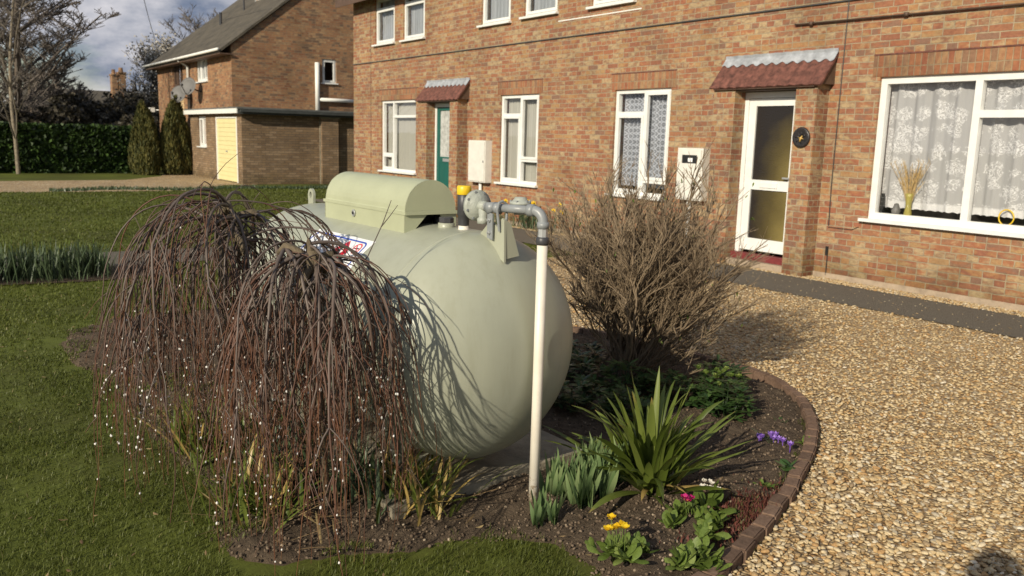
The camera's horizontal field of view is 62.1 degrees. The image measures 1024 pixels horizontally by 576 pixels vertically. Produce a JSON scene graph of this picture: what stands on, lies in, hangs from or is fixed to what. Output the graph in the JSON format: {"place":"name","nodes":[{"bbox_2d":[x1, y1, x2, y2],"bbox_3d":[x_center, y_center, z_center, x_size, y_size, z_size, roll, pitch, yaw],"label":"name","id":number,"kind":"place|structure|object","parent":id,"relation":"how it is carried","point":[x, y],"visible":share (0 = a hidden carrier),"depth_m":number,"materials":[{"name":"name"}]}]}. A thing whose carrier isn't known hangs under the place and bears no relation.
{"place":"outdoors","nodes":[
{"label":"outdoors","id":0,"kind":"place"},
{"bbox_2d":[22,68,143,106],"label":"distant house","id":1,"kind":"structure","parent":0,"point":[114,83],"depth_m":54.24,"materials":[{"name":"orange brick"}]},
{"bbox_2d":[0,0,236,101],"label":"sky","id":2,"kind":"structure","parent":0,"point":[105,44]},
{"bbox_2d":[6,246,236,267],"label":"path","id":3,"kind":"structure","parent":0,"point":[113,256],"depth_m":10.10,"materials":[{"name":"concrete"}]},
{"bbox_2d":[0,174,255,191],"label":"drive","id":4,"kind":"structure","parent":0,"point":[178,180],"depth_m":23.01,"materials":[{"name":"gravel"}]},
{"bbox_2d":[158,94,192,174],"bbox_3d":[-11.244,-5.089,28.218,1.174,2.653,1.140,4,10,16],"label":"conifer","id":5,"kind":"object","parent":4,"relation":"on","point":[175,145],"visible":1,"depth_m":28.00,"materials":[{"name":"green plant"}]},
{"bbox_2d":[49,184,327,191],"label":"weeds","id":6,"kind":"object","parent":4,"relation":"on","point":[57,189],"visible":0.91,"depth_m":21.36,"materials":[{"name":"green plant"}]},
{"bbox_2d":[0,168,817,575],"bbox_3d":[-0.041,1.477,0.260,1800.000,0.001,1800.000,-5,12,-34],"label":"lawn","id":7,"kind":"structure","parent":0,"point":[244,568],"depth_m":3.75,"materials":[{"name":"plant"}]},
{"bbox_2d":[0,99,40,123],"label":"evergreen bush","id":8,"kind":"object","parent":7,"relation":"on","point":[20,118],"visible":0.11,"depth_m":30.14,"materials":[{"name":"green plant"}]},
{"bbox_2d":[0,0,55,101],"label":"bare tree","id":9,"kind":"object","parent":7,"relation":"on","point":[13,72],"visible":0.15,"depth_m":35.27,"materials":[{"name":"brown plant"}]},
{"bbox_2d":[0,0,60,173],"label":"bare tree","id":10,"kind":"object","parent":7,"relation":"on","point":[13,126],"visible":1,"depth_m":25.86,"materials":[{"name":"brown plant"}]},
{"bbox_2d":[0,35,86,112],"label":"bare tree","id":11,"kind":"object","parent":7,"relation":"on","point":[23,58],"visible":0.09,"depth_m":44.59,"materials":[{"name":"brown plant"}]},
{"bbox_2d":[23,100,93,124],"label":"evergreen bush","id":12,"kind":"object","parent":7,"relation":"on","point":[70,115],"visible":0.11,"depth_m":32.45,"materials":[{"name":"green plant"}]},
{"bbox_2d":[0,0,120,122],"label":"bare tree","id":13,"kind":"object","parent":7,"relation":"on","point":[49,14],"visible":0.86,"depth_m":31.80,"materials":[{"name":"grey plant"}]},
{"bbox_2d":[30,49,93,109],"bbox_3d":[-20.744,-8.385,38.837,3.143,4.961,2.600,0,10,-11],"label":"bare tree","id":14,"kind":"object","parent":7,"relation":"on","point":[79,86],"visible":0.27,"depth_m":38.54,"materials":[{"name":"brown plant"}]},
{"bbox_2d":[0,121,131,172],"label":"hedge","id":15,"kind":"object","parent":7,"relation":"on","point":[70,148],"visible":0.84,"depth_m":27.43,"materials":[{"name":"green plant"}]},
{"bbox_2d":[48,92,122,124],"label":"evergreen bush","id":16,"kind":"object","parent":7,"relation":"on","point":[96,112],"visible":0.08,"depth_m":35.02,"materials":[{"name":"green plant"}]},
{"bbox_2d":[0,263,178,284],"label":"soil strip","id":17,"kind":"object","parent":7,"relation":"on","point":[96,278],"visible":0.33,"depth_m":8.48,"materials":[{"name":"soil"}]},
{"bbox_2d":[0,242,14,282],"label":"daffodil","id":18,"kind":"object","parent":17,"relation":"on","point":[2,273],"visible":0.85,"depth_m":8.24,"materials":[{"name":"green plant"}]},
{"bbox_2d":[0,239,43,284],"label":"daffodil","id":19,"kind":"object","parent":17,"relation":"on","point":[18,269],"visible":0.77,"depth_m":8.25,"materials":[{"name":"green plant"}]},
{"bbox_2d":[10,237,84,282],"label":"daffodil","id":20,"kind":"object","parent":17,"relation":"on","point":[45,266],"visible":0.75,"depth_m":8.39,"materials":[{"name":"green plant"}]},
{"bbox_2d":[42,236,95,282],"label":"daffodil","id":21,"kind":"object","parent":17,"relation":"on","point":[69,270],"visible":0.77,"depth_m":8.46,"materials":[{"name":"green plant"}]},
{"bbox_2d":[62,234,118,277],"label":"daffodil","id":22,"kind":"object","parent":17,"relation":"on","point":[98,260],"visible":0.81,"depth_m":8.64,"materials":[{"name":"green plant"}]},
{"bbox_2d":[89,93,159,121],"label":"evergreen bush","id":23,"kind":"object","parent":7,"relation":"on","point":[118,109],"visible":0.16,"depth_m":36.81,"materials":[{"name":"green plant"}]},
{"bbox_2d":[96,89,158,105],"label":"evergreen bush","id":24,"kind":"object","parent":7,"relation":"on","point":[136,97],"visible":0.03,"depth_m":38.93,"materials":[{"name":"green plant"}]},
{"bbox_2d":[110,113,159,138],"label":"evergreen bush","id":25,"kind":"object","parent":7,"relation":"on","point":[125,120],"visible":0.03,"depth_m":33.53,"materials":[{"name":"green plant"}]},
{"bbox_2d":[127,99,161,174],"bbox_3d":[-11.923,-4.918,27.785,1.042,2.428,1.051,8,12,33],"label":"conifer","id":26,"kind":"object","parent":7,"relation":"on","point":[144,155],"visible":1,"depth_m":27.50,"materials":[{"name":"green plant"}]},
{"bbox_2d":[107,24,190,101],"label":"blossom tree","id":27,"kind":"object","parent":7,"relation":"on","point":[147,58],"visible":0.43,"depth_m":41.21,"materials":[{"name":"grey plant"}]},
{"bbox_2d":[121,3,217,85],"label":"bare tree","id":28,"kind":"object","parent":7,"relation":"on","point":[187,18],"visible":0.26,"depth_m":53.90,"materials":[{"name":"brown plant"}]},
{"bbox_2d":[142,0,353,184],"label":"detached house","id":29,"kind":"structure","parent":7,"relation":"on","point":[273,100],"depth_m":25.52,"materials":[{"name":"orange brick"}]},
{"bbox_2d":[171,62,182,88],"bbox_3d":[-11.564,-7.409,29.597,0.255,0.920,1.450,-5,12,-34],"label":"window","id":30,"kind":"structure","parent":29,"relation":"in","point":[178,71],"depth_m":29.76,"materials":[{"name":"white wood"}]},
{"bbox_2d":[170,85,190,102],"bbox_3d":[-10.916,-6.377,28.020,0.647,0.584,0.480,-2,10,-18],"label":"satellite dish","id":31,"kind":"object","parent":29,"relation":"attached to","point":[180,96],"visible":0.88,"depth_m":28.10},
{"bbox_2d":[180,77,201,95],"bbox_3d":[-10.199,-6.387,26.975,0.647,0.584,0.480,-2,10,-18],"label":"satellite dish","id":32,"kind":"object","parent":29,"relation":"attached to","point":[187,85],"visible":1,"depth_m":27.05,"materials":[{"name":"metal"}]},
{"bbox_2d":[195,60,207,82],"bbox_3d":[-9.828,-6.963,27.129,0.256,0.810,1.350,-5,12,-34],"label":"window","id":33,"kind":"structure","parent":29,"relation":"in","point":[202,65],"depth_m":27.25,"materials":[{"name":"white plastic"}]},
{"bbox_2d":[197,116,206,147],"bbox_3d":[-9.863,-5.003,27.269,0.255,0.980,1.000,-5,12,-34],"label":"window","id":34,"kind":"structure","parent":29,"relation":"in","point":[202,124],"depth_m":27.28,"materials":[{"name":"white plastic"}]},
{"bbox_2d":[215,117,238,182],"bbox_3d":[-8.431,-4.119,25.237,0.080,1.880,2.070,-5,12,-34],"label":"garage door","id":35,"kind":"structure","parent":29,"relation":"in","point":[226,127],"depth_m":25.24,"materials":[{"name":"yellow paint"}]},
{"bbox_2d":[321,59,337,84],"bbox_3d":[-5.663,-6.679,26.279,0.560,0.750,0.170,-5,12,-34],"label":"window","id":36,"kind":"structure","parent":29,"relation":"in","point":[324,81],"depth_m":26.29,"materials":[{"name":"white plastic"}]},
{"bbox_2d":[216,379,581,519],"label":"concrete slab","id":37,"kind":"structure","parent":7,"relation":"on","point":[494,465],"depth_m":3.79,"materials":[{"name":"concrete"}]},
{"bbox_2d":[232,171,572,469],"bbox_3d":[-0.619,0.074,4.161,1.024,1.250,2.135,-5,12,-34],"label":"gas tank","id":38,"kind":"object","parent":37,"relation":"on","point":[472,328],"visible":0.62,"depth_m":3.36,"materials":[{"name":"metal"}]},
{"bbox_2d":[463,190,530,239],"bbox_3d":[-0.064,-0.292,3.404,0.286,0.189,0.138,9,12,36],"label":"gas regulator","id":39,"kind":"object","parent":38,"relation":"attached to","point":[479,207],"visible":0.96,"depth_m":3.42,"materials":[{"name":"grey paint"}]},
{"bbox_2d":[499,204,548,500],"bbox_3d":[0.027,0.300,3.403,0.234,1.274,0.051,8,12,32],"label":"gas pipe","id":40,"kind":"object","parent":38,"relation":"attached to","point":[542,238],"visible":0.97,"depth_m":3.32,"materials":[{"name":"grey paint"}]},
{"bbox_2d":[10,287,1021,575],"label":"fallen leaves","id":41,"kind":"object","parent":7,"relation":"on","point":[482,525],"visible":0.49,"depth_m":3.33,"materials":[{"name":"brown plant"}]},
{"bbox_2d":[494,199,564,233],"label":"flowering shrub","id":42,"kind":"object","parent":7,"relation":"on","point":[523,219],"visible":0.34,"depth_m":14.18,"materials":[{"name":"green plant"}]},
{"bbox_2d":[335,0,1023,311],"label":"terraced house","id":43,"kind":"structure","parent":7,"relation":"on","point":[540,94],"depth_m":10.47,"materials":[{"name":"brick"}]},
{"bbox_2d":[371,0,394,46],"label":"window","id":44,"kind":"structure","parent":43,"relation":"in","point":[388,10],"depth_m":18.50,"materials":[{"name":"white plastic"}]},
{"bbox_2d":[377,99,415,174],"bbox_3d":[-2.397,-3.244,18.256,0.256,1.540,1.700,-5,12,-34],"label":"window","id":45,"kind":"structure","parent":43,"relation":"in","point":[401,154],"depth_m":18.39,"materials":[{"name":"white plastic"}]},
{"bbox_2d":[399,0,425,41],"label":"window","id":46,"kind":"structure","parent":43,"relation":"in","point":[418,6],"depth_m":17.43,"materials":[{"name":"white plastic"}]},
{"bbox_2d":[434,103,449,187],"bbox_3d":[-1.270,-2.597,16.581,0.103,1.963,0.886,-5,12,-34],"label":"door","id":47,"kind":"structure","parent":43,"relation":"in","point":[442,110],"depth_m":16.70,"materials":[{"name":"green paint"}]},
{"bbox_2d":[468,140,491,189],"bbox_3d":[-0.603,-1.965,15.564,0.158,1.450,0.570,-5,12,-34],"label":"meter box","id":48,"kind":"object","parent":43,"relation":"attached to","point":[479,161],"visible":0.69,"depth_m":15.36,"materials":[{"name":"white plastic"}]},
{"bbox_2d":[468,141,484,181],"bbox_3d":[-0.651,-2.304,15.464,0.017,0.710,0.530,-5,12,-34],"label":"door","id":49,"kind":"structure","parent":48,"relation":"in","point":[476,152],"depth_m":15.45,"materials":[{"name":"white plastic"}]},
{"bbox_2d":[476,0,511,27],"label":"window","id":50,"kind":"structure","parent":43,"relation":"in","point":[500,9],"depth_m":15.02,"materials":[{"name":"white plastic"}]},
{"bbox_2d":[494,94,538,187],"bbox_3d":[0.152,-2.539,14.640,0.256,1.540,1.240,-5,12,-34],"label":"window","id":51,"kind":"structure","parent":43,"relation":"in","point":[523,115],"depth_m":14.67,"materials":[{"name":"white plastic"}]},
{"bbox_2d":[519,0,558,19],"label":"window","id":52,"kind":"structure","parent":43,"relation":"in","point":[541,8],"depth_m":13.93,"materials":[{"name":"white plastic"}]},
{"bbox_2d":[586,0,636,9],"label":"window","id":53,"kind":"structure","parent":43,"relation":"in","point":[597,3],"depth_m":12.46,"materials":[{"name":"white plastic"}]},
{"bbox_2d":[604,88,671,200],"bbox_3d":[1.868,-2.064,12.207,0.256,1.540,1.250,-5,12,-34],"label":"window","id":54,"kind":"structure","parent":43,"relation":"in","point":[645,117],"depth_m":12.18,"materials":[{"name":"white plastic"}]},
{"bbox_2d":[676,148,709,233],"bbox_3d":[2.381,-1.135,11.337,0.154,1.440,0.450,-5,12,-34],"label":"meter box","id":55,"kind":"object","parent":43,"relation":"attached to","point":[684,158],"visible":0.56,"depth_m":11.19,"materials":[{"name":"white plastic"}]},
{"bbox_2d":[676,149,701,199],"bbox_3d":[2.333,-1.504,11.231,0.013,0.640,0.410,-5,12,-34],"label":"door","id":56,"kind":"structure","parent":55,"relation":"in","point":[683,154],"depth_m":11.24,"materials":[{"name":"white plastic"}]},
{"bbox_2d":[735,91,795,254],"bbox_3d":[3.134,-1.378,10.334,0.103,1.963,0.886,-5,12,-34],"label":"door","id":57,"kind":"structure","parent":43,"relation":"in","point":[768,121],"depth_m":10.39,"materials":[{"name":"white plastic"}]},
{"bbox_2d":[792,127,809,147],"bbox_3d":[3.274,-1.709,9.655,0.055,0.236,0.236,-5,12,-34],"label":"wall plaque","id":58,"kind":"object","parent":43,"relation":"attached to","point":[801,137],"depth_m":9.64,"materials":[{"name":"metal"}]},
{"bbox_2d":[794,3,1023,25],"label":"wall pipe","id":59,"kind":"object","parent":43,"relation":"attached to","point":[905,14],"depth_m":8.72,"materials":[{"name":"brown dark painted metal"}]},
{"bbox_2d":[891,158,930,214],"bbox_3d":[4.202,-1.074,9.012,0.094,0.623,0.437,-5,12,-34],"label":"vase","id":60,"kind":"object","parent":43,"relation":"on","point":[908,195],"visible":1,"depth_m":8.99,"materials":[{"name":"yellow glass"}]},
{"bbox_2d":[858,71,1023,237],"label":"window","id":61,"kind":"structure","parent":43,"relation":"in","point":[969,127],"depth_m":8.63,"materials":[{"name":"white plastic"}]},
{"bbox_2d":[700,563,729,575],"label":"edging brick","id":62,"kind":"object","parent":7,"relation":"on","point":[712,571],"visible":0.54,"depth_m":2.93,"materials":[{"name":"brick"}]},
{"bbox_2d":[720,547,742,574],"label":"edging brick","id":63,"kind":"object","parent":7,"relation":"on","point":[732,556],"visible":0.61,"depth_m":3.03,"materials":[{"name":"brick"}]},
{"bbox_2d":[730,536,754,563],"bbox_3d":[0.849,0.980,3.140,0.064,0.092,0.115,10,12,33],"label":"edging brick","id":64,"kind":"object","parent":7,"relation":"on","point":[745,546],"visible":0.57,"depth_m":3.11,"materials":[{"name":"brick"}]},
{"bbox_2d":[739,525,763,549],"bbox_3d":[0.912,0.967,3.239,0.064,0.093,0.115,6,10,36],"label":"edging brick","id":65,"kind":"object","parent":7,"relation":"on","point":[756,533],"visible":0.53,"depth_m":3.22,"materials":[{"name":"brick"}]},
{"bbox_2d":[751,514,774,535],"bbox_3d":[0.981,0.950,3.335,0.064,0.092,0.114,10,13,32],"label":"edging brick","id":66,"kind":"object","parent":7,"relation":"on","point":[765,523],"visible":0.57,"depth_m":3.31,"materials":[{"name":"brick"}]},
{"bbox_2d":[761,504,781,524],"bbox_3d":[1.045,0.937,3.435,0.064,0.091,0.115,7,11,30],"label":"edging brick","id":67,"kind":"object","parent":7,"relation":"on","point":[774,512],"visible":0.53,"depth_m":3.41,"materials":[{"name":"brick"}]},
{"bbox_2d":[767,494,788,512],"bbox_3d":[1.103,0.918,3.539,0.064,0.092,0.114,10,12,31],"label":"edging brick","id":68,"kind":"object","parent":7,"relation":"on","point":[782,500],"visible":0.51,"depth_m":3.52,"materials":[{"name":"brick"}]},
{"bbox_2d":[777,485,795,507],"bbox_3d":[1.170,0.906,3.635,0.064,0.091,0.115,9,13,28],"label":"edging brick","id":69,"kind":"object","parent":7,"relation":"on","point":[789,492],"visible":0.53,"depth_m":3.62,"materials":[{"name":"brick"}]},
{"bbox_2d":[783,477,800,494],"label":"edging brick","id":70,"kind":"object","parent":7,"relation":"on","point":[793,482],"visible":0.5,"depth_m":3.71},
{"bbox_2d":[787,467,804,487],"bbox_3d":[1.284,0.871,3.846,0.064,0.092,0.115,5,11,28],"label":"edging brick","id":71,"kind":"object","parent":7,"relation":"on","point":[797,472],"visible":0.53,"depth_m":3.82,"materials":[{"name":"brick"}]},
{"bbox_2d":[797,451,813,470],"bbox_3d":[1.395,0.840,4.049,0.064,0.093,0.115,5,11,26],"label":"edging brick","id":72,"kind":"object","parent":7,"relation":"on","point":[806,456],"visible":0.51,"depth_m":4.03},
{"bbox_2d":[59,308,817,575],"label":"flower bed soil","id":73,"kind":"structure","parent":0,"point":[293,531],"depth_m":3.50,"materials":[{"name":"soil"}]},
{"bbox_2d":[133,392,255,466],"bbox_3d":[-1.470,0.605,3.940,0.711,0.308,0.540,3,10,9],"label":"leafy clump","id":74,"kind":"object","parent":73,"relation":"on","point":[193,439],"visible":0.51,"depth_m":3.90,"materials":[{"name":"green plant"}]},
{"bbox_2d":[84,150,415,522],"bbox_3d":[-1.145,0.143,3.537,1.270,1.436,1.270,-5,12,-34],"label":"weeping willow","id":75,"kind":"object","parent":73,"relation":"on","point":[227,221],"visible":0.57,"depth_m":3.22,"materials":[{"name":"brown plant"}]},
{"bbox_2d":[171,432,332,532],"bbox_3d":[-1.024,0.730,3.332,0.589,0.296,0.641,-5,12,-34],"label":"leafy clump","id":76,"kind":"object","parent":73,"relation":"on","point":[242,503],"visible":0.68,"depth_m":3.30,"materials":[{"name":"green plant"}]},
{"bbox_2d":[195,392,337,455],"bbox_3d":[-1.141,0.620,3.956,0.603,0.292,0.615,-5,12,-34],"label":"leafy clump","id":77,"kind":"object","parent":73,"relation":"on","point":[250,419],"visible":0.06,"depth_m":3.95,"materials":[{"name":"green plant"}]},
{"bbox_2d":[209,408,346,495],"bbox_3d":[-0.989,0.671,3.658,0.570,0.301,0.632,-5,12,-34],"label":"leafy clump","id":78,"kind":"object","parent":73,"relation":"on","point":[280,457],"visible":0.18,"depth_m":3.61,"materials":[{"name":"green plant"}]},
{"bbox_2d":[191,201,443,575],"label":"weeping willow","id":79,"kind":"object","parent":73,"relation":"on","point":[313,261],"visible":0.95,"depth_m":2.91,"materials":[{"name":"brown plant"}]},
{"bbox_2d":[186,439,499,549],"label":"dead leaves","id":80,"kind":"object","parent":73,"relation":"on","point":[318,525],"visible":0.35,"depth_m":3.23,"materials":[{"name":"brown plant"}]},
{"bbox_2d":[265,422,432,522],"bbox_3d":[-0.639,0.720,3.489,0.664,0.283,0.600,-5,12,-34],"label":"leafy clump","id":81,"kind":"object","parent":73,"relation":"on","point":[351,491],"visible":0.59,"depth_m":3.43,"materials":[{"name":"green plant"}]},
{"bbox_2d":[356,435,516,525],"bbox_3d":[-0.368,0.732,3.406,0.693,0.302,0.472,8,12,34],"label":"leafy clump","id":82,"kind":"object","parent":73,"relation":"on","point":[416,493],"visible":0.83,"depth_m":3.37,"materials":[{"name":"green plant"}]},
{"bbox_2d":[529,486,567,527],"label":"iris","id":83,"kind":"object","parent":73,"relation":"on","point":[542,510],"visible":1,"depth_m":3.29,"materials":[{"name":"green plant"}]},
{"bbox_2d":[539,448,579,497],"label":"iris","id":84,"kind":"object","parent":73,"relation":"on","point":[555,479],"visible":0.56,"depth_m":3.48,"materials":[{"name":"green plant"}]},
{"bbox_2d":[556,457,602,508],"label":"iris","id":85,"kind":"object","parent":73,"relation":"on","point":[580,487],"visible":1,"depth_m":3.44,"materials":[{"name":"green plant"}]},
{"bbox_2d":[565,349,597,383],"bbox_3d":[0.331,0.498,5.162,0.429,0.213,0.410,-5,12,-34],"label":"hellebore","id":86,"kind":"object","parent":73,"relation":"on","point":[590,367],"visible":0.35,"depth_m":5.21,"materials":[{"name":"green plant"}]},
{"bbox_2d":[554,373,609,411],"bbox_3d":[0.329,0.593,4.639,0.360,0.207,0.403,9,12,36],"label":"hellebore","id":87,"kind":"object","parent":73,"relation":"on","point":[585,388],"visible":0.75,"depth_m":4.64,"materials":[{"name":"green plant"}]},
{"bbox_2d":[572,339,609,366],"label":"hellebore","id":88,"kind":"object","parent":73,"relation":"on","point":[595,354],"visible":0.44,"depth_m":5.51,"materials":[{"name":"green plant"}]},
{"bbox_2d":[573,431,617,469],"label":"iris","id":89,"kind":"object","parent":73,"relation":"on","point":[592,447],"visible":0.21,"depth_m":3.68,"materials":[{"name":"green plant"}]},
{"bbox_2d":[575,443,620,498],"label":"iris","id":90,"kind":"object","parent":73,"relation":"on","point":[607,483],"visible":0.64,"depth_m":3.51,"materials":[{"name":"green plant"}]},
{"bbox_2d":[601,436,636,482],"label":"iris","id":91,"kind":"object","parent":73,"relation":"on","point":[620,479],"visible":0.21,"depth_m":3.63,"materials":[{"name":"green plant"}]},
{"bbox_2d":[585,358,653,394],"bbox_3d":[0.651,0.535,4.961,0.436,0.228,0.418,-5,12,-34],"label":"hellebore","id":92,"kind":"object","parent":73,"relation":"on","point":[608,372],"visible":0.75,"depth_m":5.00,"materials":[{"name":"green plant"}]},
{"bbox_2d":[592,384,650,424],"bbox_3d":[0.605,0.622,4.443,0.327,0.233,0.366,-5,12,-34],"label":"hellebore","id":93,"kind":"object","parent":73,"relation":"on","point":[621,395],"visible":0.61,"depth_m":4.42,"materials":[{"name":"green plant"}]},
{"bbox_2d":[584,513,660,565],"bbox_3d":[0.399,0.890,2.998,0.266,0.173,0.227,0,10,-6],"label":"primrose","id":94,"kind":"object","parent":73,"relation":"on","point":[633,548],"visible":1,"depth_m":3.01,"materials":[{"name":"green plant"}]},
{"bbox_2d":[518,139,773,379],"bbox_3d":[0.782,-0.146,5.256,1.600,1.565,1.666,1,10,-3],"label":"bare shrub","id":95,"kind":"object","parent":73,"relation":"on","point":[633,279],"visible":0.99,"depth_m":5.05,"materials":[{"name":"brown plant"}]},
{"bbox_2d":[543,365,751,511],"bbox_3d":[0.591,0.595,3.626,0.840,0.553,0.935,-3,11,-22],"label":"strap leaf plant","id":96,"kind":"object","parent":73,"relation":"on","point":[658,455],"visible":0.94,"depth_m":3.55,"materials":[{"name":"plant"}]},
{"bbox_2d":[633,368,702,407],"bbox_3d":[0.911,0.568,4.822,0.405,0.224,0.433,-5,12,-34],"label":"hellebore","id":97,"kind":"object","parent":73,"relation":"on","point":[680,378],"visible":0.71,"depth_m":4.80,"materials":[{"name":"green plant"}]},
{"bbox_2d":[657,493,731,540],"bbox_3d":[0.706,0.871,3.260,0.291,0.135,0.237,6,11,25],"label":"primrose","id":98,"kind":"object","parent":73,"relation":"on","point":[709,520],"visible":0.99,"depth_m":3.26,"materials":[{"name":"green plant"}]},
{"bbox_2d":[664,535,732,575],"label":"primrose","id":99,"kind":"object","parent":73,"relation":"on","point":[695,553],"visible":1,"depth_m":2.99,"materials":[{"name":"green plant"}]},
{"bbox_2d":[693,478,740,514],"bbox_3d":[0.808,0.845,3.431,0.228,0.134,0.221,-5,12,-34],"label":"primrose","id":100,"kind":"object","parent":73,"relation":"on","point":[712,498],"visible":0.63,"depth_m":3.46,"materials":[{"name":"green plant"}]},
{"bbox_2d":[687,364,747,408],"bbox_3d":[1.160,0.567,4.782,0.393,0.255,0.375,0,10,-10],"label":"hellebore","id":101,"kind":"object","parent":73,"relation":"on","point":[721,373],"visible":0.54,"depth_m":4.79,"materials":[{"name":"green plant"}]},
{"bbox_2d":[692,354,751,389],"bbox_3d":[1.264,0.529,5.108,0.362,0.221,0.358,4,10,13],"label":"hellebore","id":102,"kind":"object","parent":73,"relation":"on","point":[714,364],"visible":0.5,"depth_m":5.11,"materials":[{"name":"green plant"}]},
{"bbox_2d":[659,472,789,547],"bbox_3d":[0.836,0.892,3.496,0.449,0.052,1.066,7,12,30],"label":"creeping sedum","id":103,"kind":"object","parent":73,"relation":"on","point":[747,514],"visible":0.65,"depth_m":3.46,"materials":[{"name":"plant"}]},
{"bbox_2d":[697,379,759,421],"bbox_3d":[1.157,0.600,4.603,0.340,0.250,0.338,1,10,-2],"label":"hellebore","id":104,"kind":"object","parent":73,"relation":"on","point":[736,404],"visible":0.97,"depth_m":4.57,"materials":[{"name":"green plant"}]},
{"bbox_2d":[753,429,793,452],"bbox_3d":[1.289,0.756,4.248,0.188,0.071,0.199,2,10,4],"label":"crocus","id":105,"kind":"object","parent":73,"relation":"on","point":[776,436],"visible":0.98,"depth_m":4.24,"materials":[{"name":"purple plant"}]},
{"bbox_2d":[306,199,1023,338],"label":"path","id":106,"kind":"structure","parent":0,"point":[983,320],"depth_m":8.48,"materials":[{"name":"concrete"}]},
{"bbox_2d":[547,256,1023,575],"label":"gravel ground","id":107,"kind":"structure","parent":0,"point":[990,457],"depth_m":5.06,"materials":[{"name":"gravel"}]},
{"bbox_2d":[512,225,1023,329],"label":"loose stones","id":108,"kind":"object","parent":107,"relation":"on","point":[915,295],"visible":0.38,"depth_m":8.84,"materials":[{"name":"gravel"}]},
{"bbox_2d":[728,451,1023,575],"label":"gravel","id":109,"kind":"structure","parent":0,"point":[948,519],"depth_m":3.40,"materials":[{"name":"gravel"}]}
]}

